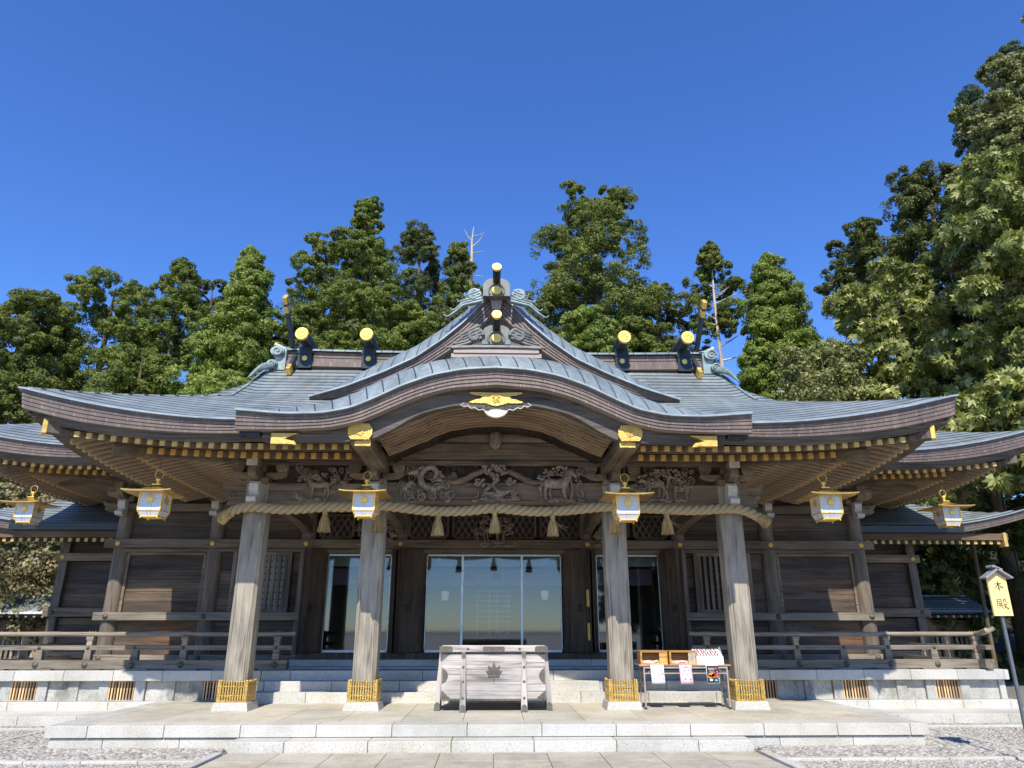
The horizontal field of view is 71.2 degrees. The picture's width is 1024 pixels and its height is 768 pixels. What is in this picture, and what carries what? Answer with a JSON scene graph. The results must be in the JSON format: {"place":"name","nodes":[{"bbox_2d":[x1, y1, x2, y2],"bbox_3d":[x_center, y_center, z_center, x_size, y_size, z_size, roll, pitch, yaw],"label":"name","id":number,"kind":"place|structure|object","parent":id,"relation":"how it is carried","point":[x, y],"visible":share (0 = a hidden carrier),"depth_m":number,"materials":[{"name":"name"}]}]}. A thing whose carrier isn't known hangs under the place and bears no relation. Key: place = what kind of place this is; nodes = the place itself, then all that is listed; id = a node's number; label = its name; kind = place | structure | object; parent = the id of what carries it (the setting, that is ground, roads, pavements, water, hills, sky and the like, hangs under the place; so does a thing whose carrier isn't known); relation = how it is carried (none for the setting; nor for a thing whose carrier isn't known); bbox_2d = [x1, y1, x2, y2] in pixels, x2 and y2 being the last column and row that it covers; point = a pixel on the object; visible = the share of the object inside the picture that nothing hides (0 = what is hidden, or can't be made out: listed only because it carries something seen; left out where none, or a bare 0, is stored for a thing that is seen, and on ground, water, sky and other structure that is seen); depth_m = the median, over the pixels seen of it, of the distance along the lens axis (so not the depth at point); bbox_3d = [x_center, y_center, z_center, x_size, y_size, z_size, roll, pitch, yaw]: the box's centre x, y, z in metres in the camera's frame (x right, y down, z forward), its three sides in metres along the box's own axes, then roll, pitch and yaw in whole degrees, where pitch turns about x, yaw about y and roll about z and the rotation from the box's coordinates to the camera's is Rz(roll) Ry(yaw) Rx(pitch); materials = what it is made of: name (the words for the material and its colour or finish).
{"place":"outdoors","nodes":[
{"label":"outdoors","id":0,"kind":"place"},
{"bbox_2d":[198,751,788,767],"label":"stone path","id":1,"kind":"structure","parent":0,"point":[737,759],"depth_m":9.01,"materials":[{"name":"grey stone"}]},
{"bbox_2d":[0,0,1023,498],"label":"sky","id":2,"kind":"structure","parent":0,"point":[137,137],"materials":[{"name":"blue"}]},
{"bbox_2d":[2,500,1023,669],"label":"wooded hill","id":3,"kind":"structure","parent":0,"point":[1000,645],"depth_m":32.37,"materials":[{"name":"plant"}]},
{"bbox_2d":[0,369,41,506],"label":"cedar tree","id":4,"kind":"object","parent":3,"relation":"on","point":[10,400],"visible":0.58,"depth_m":28.48,"materials":[{"name":"green plant"}]},
{"bbox_2d":[0,287,82,423],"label":"cedar tree","id":5,"kind":"object","parent":3,"relation":"on","point":[24,307],"visible":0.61,"depth_m":35.26,"materials":[{"name":"green plant"}]},
{"bbox_2d":[8,266,166,574],"bbox_3d":[-23.007,3.206,38.777,8.227,19.882,9.132,0,-19,-1],"label":"cedar tree","id":6,"kind":"object","parent":3,"relation":"on","point":[107,324],"visible":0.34,"depth_m":39.77,"materials":[{"name":"green plant"}]},
{"bbox_2d":[80,344,185,394],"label":"cedar tree","id":7,"kind":"object","parent":3,"relation":"on","point":[124,375],"visible":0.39,"depth_m":30.48,"materials":[{"name":"green plant"}]},
{"bbox_2d":[136,256,209,376],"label":"cedar tree","id":8,"kind":"object","parent":3,"relation":"on","point":[179,300],"visible":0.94,"depth_m":38.45,"materials":[{"name":"green plant"}]},
{"bbox_2d":[155,276,227,383],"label":"cedar tree","id":9,"kind":"object","parent":3,"relation":"on","point":[207,287],"visible":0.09,"depth_m":45.68,"materials":[{"name":"green plant"}]},
{"bbox_2d":[162,244,288,394],"bbox_3d":[-12.013,2.557,30.996,5.661,18.747,7.169,-7,-20,20],"label":"cedar tree","id":10,"kind":"object","parent":3,"relation":"on","point":[242,325],"visible":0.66,"depth_m":31.00,"materials":[{"name":"green plant"}]},
{"bbox_2d":[262,301,354,362],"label":"cedar tree","id":11,"kind":"object","parent":3,"relation":"on","point":[325,339],"visible":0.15,"depth_m":32.46,"materials":[{"name":"green plant"}]},
{"bbox_2d":[274,226,367,346],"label":"cedar tree","id":12,"kind":"object","parent":3,"relation":"on","point":[316,274],"visible":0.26,"depth_m":39.95,"materials":[{"name":"green plant"}]},
{"bbox_2d":[316,195,405,349],"bbox_3d":[-8.158,1.252,37.496,5.681,25.441,5.297,0,-19,-1],"label":"cedar tree","id":13,"kind":"object","parent":3,"relation":"on","point":[364,245],"visible":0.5,"depth_m":39.36,"materials":[{"name":"green plant"}]},
{"bbox_2d":[342,283,439,350],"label":"cedar tree","id":14,"kind":"object","parent":3,"relation":"on","point":[400,331],"visible":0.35,"depth_m":33.78,"materials":[{"name":"green plant"}]},
{"bbox_2d":[386,219,448,319],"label":"cedar tree","id":15,"kind":"object","parent":3,"relation":"on","point":[414,239],"visible":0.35,"depth_m":45.40,"materials":[{"name":"green plant"}]},
{"bbox_2d":[405,305,458,349],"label":"cedar tree","id":16,"kind":"object","parent":3,"relation":"on","point":[442,318],"visible":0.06,"depth_m":35.03,"materials":[{"name":"green plant"}]},
{"bbox_2d":[428,240,482,324],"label":"cedar tree","id":17,"kind":"object","parent":3,"relation":"on","point":[457,285],"visible":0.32,"depth_m":41.67,"materials":[{"name":"green plant"}]},
{"bbox_2d":[464,227,486,307],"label":"dead tree","id":18,"kind":"object","parent":3,"relation":"on","point":[471,259],"visible":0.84,"depth_m":42.64,"materials":[{"name":"wood"}]},
{"bbox_2d":[0,486,1023,633],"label":"wood","id":19,"kind":"object","parent":3,"relation":"on","point":[994,560],"visible":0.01,"depth_m":41.67,"materials":[{"name":"green plant"}]},
{"bbox_2d":[558,304,618,352],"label":"cedar tree","id":20,"kind":"object","parent":3,"relation":"on","point":[593,337],"visible":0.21,"depth_m":28.97,"materials":[{"name":"green plant"}]},
{"bbox_2d":[529,180,679,349],"bbox_3d":[4.495,0.548,34.979,7.417,23.841,7.071,0,-19,-1],"label":"cedar tree","id":21,"kind":"object","parent":3,"relation":"on","point":[597,283],"visible":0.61,"depth_m":35.65,"materials":[{"name":"green plant"}]},
{"bbox_2d":[616,315,669,352],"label":"cedar tree","id":22,"kind":"object","parent":3,"relation":"on","point":[639,328],"visible":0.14,"depth_m":30.67,"materials":[{"name":"green plant"}]},
{"bbox_2d":[632,281,719,363],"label":"cedar tree","id":23,"kind":"object","parent":3,"relation":"on","point":[671,320],"visible":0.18,"depth_m":39.75,"materials":[{"name":"green plant"}]},
{"bbox_2d":[682,240,751,366],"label":"pine tree","id":24,"kind":"object","parent":3,"relation":"on","point":[709,258],"visible":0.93,"depth_m":36.68,"materials":[{"name":"green plant"}]},
{"bbox_2d":[734,252,824,399],"bbox_3d":[12.609,2.735,32.038,6.520,19.631,7.038,0,-19,-1],"label":"cedar tree","id":25,"kind":"object","parent":3,"relation":"on","point":[776,317],"visible":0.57,"depth_m":33.11,"materials":[{"name":"green plant"}]},
{"bbox_2d":[813,216,932,594],"bbox_3d":[15.483,1.856,29.550,3.173,19.956,3.660,6,-20,-16],"label":"pine tree","id":26,"kind":"object","parent":3,"relation":"on","point":[860,253],"visible":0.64,"depth_m":31.52,"materials":[{"name":"green plant"}]},
{"bbox_2d":[951,83,992,322],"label":"fir tree","id":27,"kind":"object","parent":3,"relation":"on","point":[972,97],"visible":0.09,"depth_m":33.27,"materials":[{"name":"green plant"}]},
{"bbox_2d":[996,39,1023,87],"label":"fir tree","id":28,"kind":"object","parent":3,"relation":"on","point":[1012,46],"visible":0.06,"depth_m":34.40,"materials":[{"name":"green plant"}]},
{"bbox_2d":[222,680,1023,767],"bbox_3d":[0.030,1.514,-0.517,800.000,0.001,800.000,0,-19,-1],"label":"gravel ground","id":29,"kind":"structure","parent":0,"point":[1010,689],"depth_m":18.81,"materials":[{"name":"grey gravel"}]},
{"bbox_2d":[0,594,51,658],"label":"roofed fence","id":30,"kind":"object","parent":29,"relation":"on","point":[33,603],"visible":0.09,"depth_m":22.51,"materials":[{"name":"brown metal"}]},
{"bbox_2d":[0,482,64,644],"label":"shrub","id":31,"kind":"object","parent":29,"relation":"on","point":[26,561],"visible":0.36,"depth_m":23.06,"materials":[{"name":"green plant"}]},
{"bbox_2d":[0,500,119,659],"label":"side wing","id":32,"kind":"structure","parent":29,"relation":"on","point":[82,533],"depth_m":18.41,"materials":[{"name":"brown wood"}]},
{"bbox_2d":[44,699,929,753],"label":"stone terrace","id":33,"kind":"structure","parent":29,"relation":"on","point":[280,728],"depth_m":10.09,"materials":[{"name":"stone"}]},
{"bbox_2d":[18,263,958,711],"bbox_3d":[-0.359,2.157,14.975,15.010,8.174,8.755,0,-19,-1],"label":"worship porch","id":34,"kind":"object","parent":33,"relation":"on","point":[494,393],"visible":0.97,"depth_m":12.38,"materials":[{"name":"grey wood"}]},
{"bbox_2d":[120,455,189,520],"bbox_3d":[-5.796,1.680,11.687,0.782,1.063,0.782,0,-19,-1],"label":"hanging lantern","id":35,"kind":"object","parent":34,"relation":"hanging from","point":[154,501],"visible":1,"depth_m":11.46,"materials":[{"name":"gold metal"}]},
{"bbox_2d":[338,457,392,519],"bbox_3d":[-2.363,1.686,11.621,0.748,1.016,0.748,0,-19,-1],"label":"hanging lantern","id":36,"kind":"object","parent":34,"relation":"hanging from","point":[366,497],"visible":1,"depth_m":11.39,"materials":[{"name":"gold metal"}]},
{"bbox_2d":[215,499,771,536],"bbox_3d":[-0.276,2.401,12.718,9.944,0.642,0.465,0,-19,-1],"label":"straw rope","id":37,"kind":"object","parent":34,"relation":"hanging from","point":[225,516],"visible":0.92,"depth_m":12.59,"materials":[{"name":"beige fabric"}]},
{"bbox_2d":[598,459,653,523],"bbox_3d":[1.856,1.743,11.719,0.782,1.063,0.782,0,-19,-1],"label":"hanging lantern","id":38,"kind":"object","parent":34,"relation":"hanging from","point":[625,500],"visible":1,"depth_m":11.47,"materials":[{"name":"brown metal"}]},
{"bbox_2d":[792,459,858,522],"bbox_3d":[5.221,1.773,11.960,0.782,1.063,0.782,0,-19,-1],"label":"hanging lantern","id":39,"kind":"object","parent":34,"relation":"hanging from","point":[826,504],"visible":1,"depth_m":11.73,"materials":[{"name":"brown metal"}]},
{"bbox_2d":[434,645,552,711],"bbox_3d":[-0.312,4.958,12.091,1.956,0.997,0.903,0,-19,-1],"label":"offertory box","id":40,"kind":"object","parent":33,"relation":"on","point":[493,673],"visible":1,"depth_m":11.83,"materials":[{"name":"grey wood"}]},
{"bbox_2d":[0,384,1023,725],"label":"hall","id":41,"kind":"structure","parent":33,"relation":"on","point":[472,580],"depth_m":16.19,"materials":[{"name":"wood"}]},
{"bbox_2d":[0,474,60,524],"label":"hanging lantern","id":42,"kind":"object","parent":41,"relation":"hanging from","point":[30,510],"visible":1,"depth_m":14.64,"materials":[{"name":"gold metal"}]},
{"bbox_2d":[0,631,295,669],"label":"railing","id":43,"kind":"object","parent":41,"relation":"on","point":[43,658],"visible":0.9,"depth_m":13.80,"materials":[{"name":"brown wood"}]},
{"bbox_2d":[227,552,293,611],"bbox_3d":[-5.692,4.493,16.221,1.330,1.310,0.170,0,-19,-1],"label":"lattice window","id":44,"kind":"structure","parent":41,"relation":"in","point":[276,590],"depth_m":16.21,"materials":[{"name":"brown wood"}]},
{"bbox_2d":[295,548,307,652],"bbox_3d":[-4.618,4.764,15.793,0.100,2.200,0.403,3,-19,-8],"label":"door leaf","id":45,"kind":"structure","parent":41,"relation":"in","point":[306,549],"depth_m":15.59,"materials":[{"name":"brown wood"}]},
{"bbox_2d":[299,548,328,652],"bbox_3d":[-4.372,4.785,15.855,0.127,2.200,0.635,-8,-21,23],"label":"door leaf","id":46,"kind":"structure","parent":41,"relation":"in","point":[317,559],"depth_m":15.81,"materials":[{"name":"brown wood"}]},
{"bbox_2d":[387,548,396,652],"bbox_3d":[-2.665,4.793,15.879,0.100,2.200,0.402,2,-19,-7],"label":"door leaf","id":47,"kind":"structure","parent":41,"relation":"in","point":[393,570],"depth_m":15.71,"materials":[{"name":"brown wood"}]},
{"bbox_2d":[391,548,401,652],"bbox_3d":[-2.555,4.794,15.882,0.100,2.200,0.412,5,-20,-15],"label":"door leaf","id":48,"kind":"structure","parent":41,"relation":"in","point":[399,552],"depth_m":15.77,"materials":[{"name":"brown wood"}]},
{"bbox_2d":[397,548,425,652],"bbox_3d":[-2.212,4.808,15.922,0.136,2.200,0.689,-14,-24,36],"label":"door leaf","id":49,"kind":"structure","parent":41,"relation":"in","point":[413,561],"depth_m":15.88,"materials":[{"name":"brown wood"}]},
{"bbox_2d":[562,549,588,652],"bbox_3d":[1.399,4.839,16.012,0.136,2.200,0.689,16,-24,-39],"label":"door leaf","id":50,"kind":"structure","parent":41,"relation":"in","point":[574,571],"depth_m":15.98,"materials":[{"name":"brown wood"}]},
{"bbox_2d":[586,549,594,652],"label":"door leaf","id":51,"kind":"structure","parent":41,"relation":"in","point":[590,625],"depth_m":15.85,"materials":[{"name":"brown wood"}]},
{"bbox_2d":[591,549,598,652],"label":"door leaf","id":52,"kind":"structure","parent":41,"relation":"in","point":[593,552],"depth_m":15.83,"materials":[{"name":"brown wood"}]},
{"bbox_2d":[658,549,684,649],"bbox_3d":[3.560,4.852,16.051,0.127,2.200,0.635,10,-21,-26],"label":"door leaf","id":53,"kind":"structure","parent":41,"relation":"in","point":[668,560],"depth_m":16.01,"materials":[{"name":"brown wood"}]},
{"bbox_2d":[678,549,688,649],"bbox_3d":[3.809,4.835,16.002,0.100,2.200,0.403,-2,-19,5],"label":"door leaf","id":54,"kind":"structure","parent":41,"relation":"in","point":[679,550],"depth_m":15.81,"materials":[{"name":"brown wood"}]},
{"bbox_2d":[691,553,755,612],"bbox_3d":[4.865,4.582,16.482,1.330,1.310,0.170,0,-19,-1],"label":"window frame","id":55,"kind":"structure","parent":41,"relation":"in","point":[706,566],"depth_m":16.45,"materials":[{"name":"brown wood"}]},
{"bbox_2d":[688,626,995,668],"bbox_3d":[6.993,5.267,14.294,6.434,0.793,2.818,9,-21,-25],"label":"railing","id":56,"kind":"object","parent":41,"relation":"on","point":[929,658],"visible":0.85,"depth_m":14.14,"materials":[{"name":"brown wood"}]},
{"bbox_2d":[917,478,974,528],"bbox_3d":[9.291,2.551,15.348,0.782,1.063,0.782,0,-19,-1],"label":"hanging lantern","id":57,"kind":"object","parent":41,"relation":"hanging from","point":[946,513],"visible":1,"depth_m":15.12,"materials":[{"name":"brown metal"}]},
{"bbox_2d":[634,663,731,708],"bbox_3d":[2.938,5.178,12.266,1.570,0.694,0.460,0,-19,-1],"label":"folding table","id":58,"kind":"object","parent":33,"relation":"on","point":[720,666],"visible":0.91,"depth_m":12.17,"materials":[{"name":"beige paint"}]},
{"bbox_2d":[637,650,667,664],"bbox_3d":[2.418,4.718,12.335,0.465,0.220,0.299,0,-19,-1],"label":"fortune box","id":59,"kind":"object","parent":58,"relation":"on","point":[651,657],"visible":1,"depth_m":12.24,"materials":[{"name":"brown wood"}]},
{"bbox_2d":[650,665,664,683],"bbox_3d":[2.468,4.916,12.107,0.237,0.304,0.045,0,-19,-1],"label":"hanging poster","id":60,"kind":"object","parent":58,"relation":"hanging from","point":[657,674],"visible":1,"depth_m":12.10,"materials":[{"name":"white paper"}]},
{"bbox_2d":[665,650,696,664],"bbox_3d":[2.918,4.722,12.347,0.465,0.220,0.300,0,-19,-1],"label":"fortune box","id":61,"kind":"object","parent":58,"relation":"on","point":[681,657],"visible":0.96,"depth_m":12.24,"materials":[{"name":"brown wood"}]},
{"bbox_2d":[679,665,693,683],"bbox_3d":[2.951,4.921,12.117,0.224,0.308,0.049,0,-19,-1],"label":"hanging poster","id":62,"kind":"object","parent":58,"relation":"hanging from","point":[686,676],"visible":1,"depth_m":12.10,"materials":[{"name":"pink paper"}]},
{"bbox_2d":[692,646,723,664],"bbox_3d":[3.395,4.699,12.379,0.480,0.285,0.300,0,-19,-1],"label":"paper carton","id":63,"kind":"object","parent":58,"relation":"on","point":[709,656],"visible":1,"depth_m":12.25,"materials":[{"name":"white"}]},
{"bbox_2d":[705,664,719,683],"bbox_3d":[3.405,4.921,12.130,0.222,0.300,0.049,0,-19,-1],"label":"hanging poster","id":64,"kind":"object","parent":58,"relation":"hanging from","point":[712,671],"visible":1,"depth_m":12.11,"materials":[{"name":"black paper"}]},
{"bbox_2d":[0,729,1023,759],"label":"pebbles","id":65,"kind":"object","parent":29,"relation":"on","point":[35,746],"visible":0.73,"depth_m":9.62,"materials":[{"name":"grey gravel"}]},
{"bbox_2d":[0,722,1023,767],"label":"gravel chips","id":66,"kind":"object","parent":29,"relation":"on","point":[1011,736],"visible":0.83,"depth_m":8.90,"materials":[{"name":"grey gravel"}]},
{"bbox_2d":[980,565,1023,729],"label":"wooden sign","id":67,"kind":"object","parent":66,"relation":"on","point":[995,577],"visible":1,"depth_m":9.35,"materials":[{"name":"light wood"},{"name":"weathered grey wood"}]},
{"bbox_2d":[0,724,1023,767],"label":"kerb strip","id":68,"kind":"object","parent":29,"relation":"on","point":[785,761],"visible":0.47,"depth_m":9.06,"materials":[{"name":"stone"}]},
{"bbox_2d":[524,291,561,334],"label":"cedar tree","id":69,"kind":"object","parent":29,"relation":"on","point":[547,307],"visible":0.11,"depth_m":33.42,"materials":[{"name":"green plant"}]},
{"bbox_2d":[690,345,715,362],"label":"cedar tree","id":70,"kind":"object","parent":29,"relation":"on","point":[704,347],"depth_m":38.12,"materials":[{"name":"green plant"}]},
{"bbox_2d":[769,339,888,400],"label":"tree","id":71,"kind":"object","parent":29,"relation":"on","point":[805,376],"visible":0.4,"depth_m":25.61,"materials":[{"name":"green plant"}]},
{"bbox_2d":[778,392,923,594],"bbox_3d":[12.651,6.154,29.596,7.942,11.840,7.368,13,-23,-33],"label":"broadleaf tree","id":72,"kind":"object","parent":29,"relation":"on","point":[779,399],"depth_m":30.21,"materials":[{"name":"green plant"}]},
{"bbox_2d":[804,254,999,594],"bbox_3d":[14.767,2.797,26.685,7.470,15.770,7.183,-13,-23,34],"label":"broadleaf tree","id":73,"kind":"object","parent":29,"relation":"on","point":[847,307],"visible":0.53,"depth_m":26.17,"materials":[{"name":"green plant"}]},
{"bbox_2d":[860,503,1023,658],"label":"side wing","id":74,"kind":"structure","parent":29,"relation":"on","point":[894,535],"depth_m":18.84,"materials":[{"name":"brown wood"}]},
{"bbox_2d":[876,159,1023,662],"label":"cedar tree","id":75,"kind":"object","parent":29,"relation":"on","point":[918,190],"visible":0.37,"depth_m":30.80,"materials":[{"name":"green plant"}]},
{"bbox_2d":[922,595,993,657],"bbox_3d":[12.809,8.156,23.044,4.970,2.670,1.439,0,-19,-1],"label":"roofed fence","id":76,"kind":"object","parent":29,"relation":"on","point":[945,604],"visible":0.18,"depth_m":23.27,"materials":[{"name":"grey metal"}]},
{"bbox_2d":[915,544,1002,665],"bbox_3d":[13.830,7.558,25.689,6.102,7.090,5.913,12,-22,-32],"label":"shrub","id":77,"kind":"object","parent":29,"relation":"on","point":[932,560],"visible":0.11,"depth_m":24.42,"materials":[{"name":"green plant"}]},
{"bbox_2d":[902,389,1022,668],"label":"broadleaf tree","id":78,"kind":"object","parent":29,"relation":"on","point":[974,413],"visible":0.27,"depth_m":20.54,"materials":[{"name":"green plant"}]},
{"bbox_2d":[908,316,1023,680],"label":"broadleaf tree","id":79,"kind":"object","parent":29,"relation":"on","point":[1014,530],"visible":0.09,"depth_m":24.01,"materials":[{"name":"green plant"}]},
{"bbox_2d":[930,144,1023,430],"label":"broadleaf tree","id":80,"kind":"object","parent":29,"relation":"on","point":[991,172],"visible":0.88,"depth_m":22.26,"materials":[{"name":"green plant"}]},
{"bbox_2d":[930,88,1023,341],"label":"broadleaf tree","id":81,"kind":"object","parent":29,"relation":"on","point":[1012,128],"visible":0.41,"depth_m":24.82,"materials":[{"name":"green plant"}]},
{"bbox_2d":[973,14,1023,229],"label":"broadleaf tree","id":82,"kind":"object","parent":29,"relation":"on","point":[1009,73],"visible":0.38,"depth_m":27.03,"materials":[{"name":"green plant"}]},
{"bbox_2d":[982,364,1023,495],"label":"broadleaf tree","id":83,"kind":"object","parent":29,"relation":"on","point":[1007,407],"visible":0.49,"depth_m":19.93,"materials":[{"name":"green plant"}]}
]}

